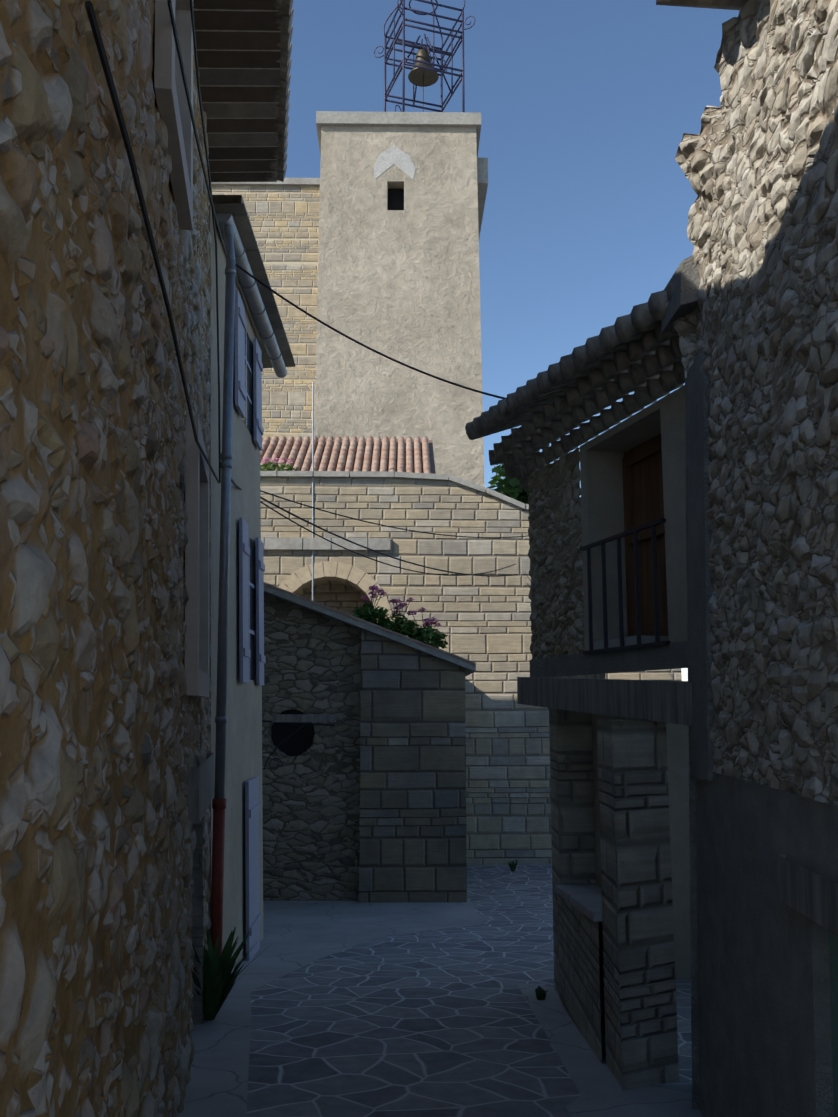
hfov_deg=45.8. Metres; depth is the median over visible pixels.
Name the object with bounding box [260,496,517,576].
phone cable
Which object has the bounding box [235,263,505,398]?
power cable
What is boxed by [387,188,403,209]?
dark tower slit
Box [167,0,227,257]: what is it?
power cable
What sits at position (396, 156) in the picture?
plaster patch
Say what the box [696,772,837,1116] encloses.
rendered house wall
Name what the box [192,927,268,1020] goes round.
wall weed
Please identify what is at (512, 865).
weed
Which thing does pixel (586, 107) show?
sky
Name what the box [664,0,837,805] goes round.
stone house wall
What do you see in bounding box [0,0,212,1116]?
house wall
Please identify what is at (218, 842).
cast-iron downpipe foot
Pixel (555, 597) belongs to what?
annex rubble wall
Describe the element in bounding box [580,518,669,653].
iron guard rail
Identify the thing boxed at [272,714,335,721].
house sign board
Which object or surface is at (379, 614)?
valerian
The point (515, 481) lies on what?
garden tree
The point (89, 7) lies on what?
cable
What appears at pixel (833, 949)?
door
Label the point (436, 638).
valerian
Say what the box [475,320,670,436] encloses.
annex roof deck
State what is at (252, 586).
house window bars
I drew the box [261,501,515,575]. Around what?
phone cable
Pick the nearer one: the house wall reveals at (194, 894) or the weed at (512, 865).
the house wall reveals at (194, 894)
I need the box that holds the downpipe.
[214,224,235,798]
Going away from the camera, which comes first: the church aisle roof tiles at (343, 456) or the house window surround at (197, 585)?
the house window surround at (197, 585)
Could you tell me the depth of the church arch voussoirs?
20.03 m
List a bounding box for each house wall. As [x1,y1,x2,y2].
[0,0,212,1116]
[209,205,262,972]
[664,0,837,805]
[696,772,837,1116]
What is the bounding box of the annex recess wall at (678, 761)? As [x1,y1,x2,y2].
[549,713,690,1007]
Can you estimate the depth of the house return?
8.66 m
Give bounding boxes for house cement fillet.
[661,255,699,332]
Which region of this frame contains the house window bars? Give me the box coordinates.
[245,328,253,678]
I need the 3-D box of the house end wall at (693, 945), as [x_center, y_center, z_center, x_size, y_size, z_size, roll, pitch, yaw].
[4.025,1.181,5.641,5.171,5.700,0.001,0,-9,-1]
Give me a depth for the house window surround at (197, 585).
6.08 m
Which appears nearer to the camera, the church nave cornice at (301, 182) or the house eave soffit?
the house eave soffit
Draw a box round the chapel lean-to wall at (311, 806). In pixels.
[262,592,360,900]
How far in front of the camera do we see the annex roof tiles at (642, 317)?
7.40 m
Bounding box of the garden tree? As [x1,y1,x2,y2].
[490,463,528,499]
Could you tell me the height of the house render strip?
2.350 m
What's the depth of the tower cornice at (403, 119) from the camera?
32.24 m
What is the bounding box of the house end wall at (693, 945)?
[685,379,754,1108]
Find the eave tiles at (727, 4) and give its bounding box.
[656,0,748,9]
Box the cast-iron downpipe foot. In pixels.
[210,798,225,956]
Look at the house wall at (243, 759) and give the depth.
9.93 m
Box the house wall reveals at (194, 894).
[175,0,201,1038]
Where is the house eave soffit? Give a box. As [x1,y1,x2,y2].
[210,203,295,367]
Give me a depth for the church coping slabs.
20.23 m
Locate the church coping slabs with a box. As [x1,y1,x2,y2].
[260,471,528,550]
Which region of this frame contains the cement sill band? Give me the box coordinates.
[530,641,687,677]
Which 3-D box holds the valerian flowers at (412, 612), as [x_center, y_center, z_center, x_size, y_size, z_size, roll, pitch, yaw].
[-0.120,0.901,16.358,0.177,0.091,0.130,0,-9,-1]
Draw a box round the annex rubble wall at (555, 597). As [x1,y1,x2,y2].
[528,447,604,678]
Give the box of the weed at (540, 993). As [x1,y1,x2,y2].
[535,986,547,999]
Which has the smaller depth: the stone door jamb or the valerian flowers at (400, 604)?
the stone door jamb
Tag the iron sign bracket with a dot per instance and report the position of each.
(289, 736)
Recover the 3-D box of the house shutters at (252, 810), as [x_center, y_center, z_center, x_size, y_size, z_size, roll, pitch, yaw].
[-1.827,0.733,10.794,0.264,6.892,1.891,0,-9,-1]
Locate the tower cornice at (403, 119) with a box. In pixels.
[316,111,487,236]
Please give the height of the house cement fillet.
1.050 m
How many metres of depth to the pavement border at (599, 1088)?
5.80 m
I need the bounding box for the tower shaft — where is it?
[314,126,484,486]
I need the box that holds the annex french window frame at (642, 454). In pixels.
[622,439,668,636]
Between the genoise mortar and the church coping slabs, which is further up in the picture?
the genoise mortar
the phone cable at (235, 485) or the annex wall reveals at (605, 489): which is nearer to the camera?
the annex wall reveals at (605, 489)
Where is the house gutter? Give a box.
[216,213,287,377]
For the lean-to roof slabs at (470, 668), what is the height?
1.745 m
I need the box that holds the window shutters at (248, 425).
[242,330,253,679]
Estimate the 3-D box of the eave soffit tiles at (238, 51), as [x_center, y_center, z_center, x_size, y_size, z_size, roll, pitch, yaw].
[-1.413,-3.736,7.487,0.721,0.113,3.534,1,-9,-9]
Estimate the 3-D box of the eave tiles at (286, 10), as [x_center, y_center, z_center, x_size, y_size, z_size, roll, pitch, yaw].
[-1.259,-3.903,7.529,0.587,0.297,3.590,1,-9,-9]
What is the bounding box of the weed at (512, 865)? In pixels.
[507,861,516,871]
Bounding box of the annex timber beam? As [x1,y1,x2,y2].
[517,677,691,724]
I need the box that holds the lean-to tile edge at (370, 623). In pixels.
[264,582,475,664]
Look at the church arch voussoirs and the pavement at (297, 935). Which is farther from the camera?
the church arch voussoirs
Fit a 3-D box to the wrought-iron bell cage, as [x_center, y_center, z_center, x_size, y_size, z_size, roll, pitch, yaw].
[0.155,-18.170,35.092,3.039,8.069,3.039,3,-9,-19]
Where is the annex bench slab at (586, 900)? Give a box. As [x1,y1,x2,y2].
[554,885,601,921]
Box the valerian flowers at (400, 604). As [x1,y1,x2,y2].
[396,602,404,607]
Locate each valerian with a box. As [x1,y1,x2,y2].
[351,589,390,625]
[376,601,419,636]
[405,614,448,648]
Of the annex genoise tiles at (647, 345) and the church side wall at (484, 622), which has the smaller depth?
the annex genoise tiles at (647, 345)
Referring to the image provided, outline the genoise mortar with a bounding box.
[499,329,672,463]
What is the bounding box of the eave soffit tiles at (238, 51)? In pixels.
[193,0,281,182]
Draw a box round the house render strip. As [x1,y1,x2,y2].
[686,347,713,780]
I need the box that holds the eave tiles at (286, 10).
[274,0,293,181]
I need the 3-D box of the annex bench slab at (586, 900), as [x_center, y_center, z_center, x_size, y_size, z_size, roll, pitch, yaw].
[1.305,2.505,7.254,0.410,0.205,1.880,0,-9,-1]
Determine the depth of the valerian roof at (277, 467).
20.59 m
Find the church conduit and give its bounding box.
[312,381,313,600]
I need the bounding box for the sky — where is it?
[285,0,739,680]
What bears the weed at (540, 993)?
on the pavement border at (599, 1088)
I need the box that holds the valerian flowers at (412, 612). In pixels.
[406,611,416,615]
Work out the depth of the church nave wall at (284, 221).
31.78 m
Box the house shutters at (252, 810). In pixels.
[235,289,265,960]
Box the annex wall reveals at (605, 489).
[586,408,660,641]
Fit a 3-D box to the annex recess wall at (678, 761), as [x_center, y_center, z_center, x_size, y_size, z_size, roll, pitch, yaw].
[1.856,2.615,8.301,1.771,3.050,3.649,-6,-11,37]
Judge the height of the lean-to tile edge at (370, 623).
1.680 m
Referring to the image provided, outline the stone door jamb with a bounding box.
[192,818,202,1024]
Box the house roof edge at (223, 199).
[210,194,293,359]
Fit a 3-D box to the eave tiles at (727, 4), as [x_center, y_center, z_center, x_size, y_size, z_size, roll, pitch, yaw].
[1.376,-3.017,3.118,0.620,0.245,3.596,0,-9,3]
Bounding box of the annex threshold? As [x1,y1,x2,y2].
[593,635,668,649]
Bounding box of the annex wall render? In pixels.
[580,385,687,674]
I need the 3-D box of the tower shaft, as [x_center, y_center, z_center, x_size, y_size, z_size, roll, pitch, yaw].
[-0.633,-4.639,33.361,5.536,18.406,4.800,0,-9,-1]
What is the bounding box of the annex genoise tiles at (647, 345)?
[489,323,684,491]
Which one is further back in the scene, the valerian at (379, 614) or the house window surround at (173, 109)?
the valerian at (379, 614)
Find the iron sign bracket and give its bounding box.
[262,720,335,769]
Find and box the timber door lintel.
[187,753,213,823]
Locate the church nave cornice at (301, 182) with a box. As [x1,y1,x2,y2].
[211,178,319,185]
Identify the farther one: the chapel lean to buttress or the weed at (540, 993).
the chapel lean to buttress
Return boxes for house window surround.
[154,0,192,230]
[185,416,208,696]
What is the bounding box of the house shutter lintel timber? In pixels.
[777,855,837,935]
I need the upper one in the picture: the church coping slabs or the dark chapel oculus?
the church coping slabs
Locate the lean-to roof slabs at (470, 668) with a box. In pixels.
[264,584,475,675]
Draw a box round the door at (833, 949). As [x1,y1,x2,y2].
[829,931,837,1116]
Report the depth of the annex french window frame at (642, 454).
7.78 m
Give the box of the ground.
[246,865,691,1116]
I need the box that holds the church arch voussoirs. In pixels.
[279,561,392,620]
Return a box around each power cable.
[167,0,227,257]
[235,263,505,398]
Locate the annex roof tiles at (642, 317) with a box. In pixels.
[465,279,675,439]
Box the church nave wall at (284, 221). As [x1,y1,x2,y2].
[211,185,319,438]
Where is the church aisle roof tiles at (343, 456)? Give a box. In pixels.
[260,436,430,476]
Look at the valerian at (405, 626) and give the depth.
16.34 m
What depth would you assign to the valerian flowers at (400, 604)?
16.38 m
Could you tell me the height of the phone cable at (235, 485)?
0.540 m
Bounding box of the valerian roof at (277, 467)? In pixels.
[260,457,298,470]
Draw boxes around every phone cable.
[231,478,241,489]
[260,490,527,537]
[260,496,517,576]
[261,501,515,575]
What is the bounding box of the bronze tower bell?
[408,46,438,111]
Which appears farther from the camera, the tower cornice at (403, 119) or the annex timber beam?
the tower cornice at (403, 119)
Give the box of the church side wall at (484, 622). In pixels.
[260,476,681,864]
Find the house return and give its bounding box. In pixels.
[207,196,210,919]
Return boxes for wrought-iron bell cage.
[374,0,474,111]
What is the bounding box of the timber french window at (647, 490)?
[624,434,667,632]
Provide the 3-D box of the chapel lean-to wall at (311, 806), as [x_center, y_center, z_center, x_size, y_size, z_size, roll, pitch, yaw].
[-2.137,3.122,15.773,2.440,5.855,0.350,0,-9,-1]
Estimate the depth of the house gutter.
11.12 m
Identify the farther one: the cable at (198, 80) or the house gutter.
the house gutter
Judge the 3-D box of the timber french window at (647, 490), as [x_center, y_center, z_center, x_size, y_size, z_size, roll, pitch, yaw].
[1.820,-0.130,7.360,0.001,1.640,1.180,2,-9,-16]
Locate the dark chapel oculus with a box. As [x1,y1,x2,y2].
[268,709,314,755]
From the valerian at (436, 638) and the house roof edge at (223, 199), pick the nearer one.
the house roof edge at (223, 199)
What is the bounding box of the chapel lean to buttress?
[359,628,466,902]
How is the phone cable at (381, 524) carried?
attached to the house
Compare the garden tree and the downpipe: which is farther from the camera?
the garden tree
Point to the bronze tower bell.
(420, 77)

